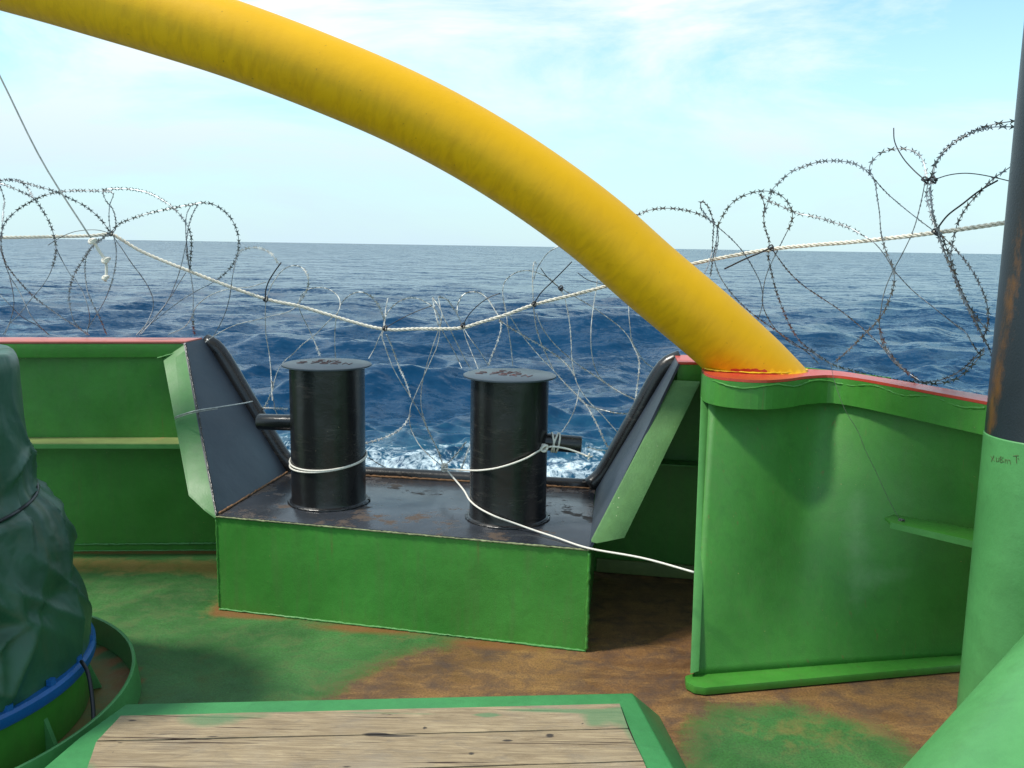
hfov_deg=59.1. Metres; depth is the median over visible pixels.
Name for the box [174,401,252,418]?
lashing wire
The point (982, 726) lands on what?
brace tube
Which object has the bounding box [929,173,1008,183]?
cable tie
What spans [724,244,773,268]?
cable tie
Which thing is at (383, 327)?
cable tie
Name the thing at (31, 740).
round coaming
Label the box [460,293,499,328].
cable tie
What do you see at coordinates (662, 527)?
bulwark
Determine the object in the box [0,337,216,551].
bulwark
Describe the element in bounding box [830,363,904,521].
tie wire
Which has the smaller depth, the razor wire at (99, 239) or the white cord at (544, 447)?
the white cord at (544, 447)
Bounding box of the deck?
[57,551,959,767]
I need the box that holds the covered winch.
[0,344,95,729]
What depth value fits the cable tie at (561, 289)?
4.52 m
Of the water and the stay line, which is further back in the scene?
the water
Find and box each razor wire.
[0,178,240,335]
[168,246,652,468]
[636,119,1013,385]
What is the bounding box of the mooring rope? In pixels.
[1,220,1004,331]
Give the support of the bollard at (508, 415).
on the mooring platform
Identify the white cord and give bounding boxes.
[289,449,367,472]
[441,432,693,572]
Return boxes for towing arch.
[0,0,807,373]
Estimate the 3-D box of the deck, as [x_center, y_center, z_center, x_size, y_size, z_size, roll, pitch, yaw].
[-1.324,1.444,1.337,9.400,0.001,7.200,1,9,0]
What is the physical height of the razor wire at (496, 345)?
1.295 m
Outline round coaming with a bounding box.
[0,615,140,767]
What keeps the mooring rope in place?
attached to the razor wire at (949, 253)
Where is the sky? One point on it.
(681, 104)
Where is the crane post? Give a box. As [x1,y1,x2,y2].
[956,26,1023,708]
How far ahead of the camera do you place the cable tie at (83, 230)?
4.75 m
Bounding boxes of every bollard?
[255,358,371,512]
[463,368,581,529]
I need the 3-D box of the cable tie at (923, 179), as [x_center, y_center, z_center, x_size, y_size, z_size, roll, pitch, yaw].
[1.569,-0.895,3.534,0.032,0.227,0.188,-3,10,-25]
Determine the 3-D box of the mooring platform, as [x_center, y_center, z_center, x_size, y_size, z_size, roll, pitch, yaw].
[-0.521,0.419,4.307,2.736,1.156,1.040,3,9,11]
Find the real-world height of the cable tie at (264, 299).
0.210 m
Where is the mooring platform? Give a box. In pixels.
[163,334,699,651]
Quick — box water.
[0,238,1000,478]
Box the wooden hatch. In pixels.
[45,693,685,767]
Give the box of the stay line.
[0,75,110,281]
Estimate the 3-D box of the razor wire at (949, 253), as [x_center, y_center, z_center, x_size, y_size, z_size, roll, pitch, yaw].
[1.281,-0.558,3.961,1.716,1.035,0.396,9,12,41]
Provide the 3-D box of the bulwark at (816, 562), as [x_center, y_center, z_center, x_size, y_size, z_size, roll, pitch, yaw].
[1.280,0.548,3.713,1.226,1.128,0.922,1,9,0]
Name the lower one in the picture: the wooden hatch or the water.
the wooden hatch
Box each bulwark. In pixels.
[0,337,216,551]
[594,355,890,578]
[685,368,987,694]
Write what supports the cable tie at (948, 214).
attached to the razor wire at (949, 253)
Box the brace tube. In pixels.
[903,635,1023,767]
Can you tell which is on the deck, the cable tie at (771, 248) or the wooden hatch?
the wooden hatch
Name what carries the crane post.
on the deck
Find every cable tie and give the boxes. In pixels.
[49,230,112,244]
[263,262,280,302]
[382,305,431,330]
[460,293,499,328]
[531,261,571,306]
[541,268,562,291]
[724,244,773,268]
[893,128,929,183]
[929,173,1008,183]
[931,180,997,235]
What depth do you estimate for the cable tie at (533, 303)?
4.53 m
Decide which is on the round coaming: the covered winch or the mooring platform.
the covered winch
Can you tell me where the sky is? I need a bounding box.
[0,0,1023,253]
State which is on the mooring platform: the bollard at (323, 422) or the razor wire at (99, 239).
the bollard at (323, 422)
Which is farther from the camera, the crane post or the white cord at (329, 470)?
the white cord at (329, 470)
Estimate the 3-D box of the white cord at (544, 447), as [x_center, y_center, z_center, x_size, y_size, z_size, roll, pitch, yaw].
[0.156,0.426,3.876,1.481,0.395,0.332,7,11,36]

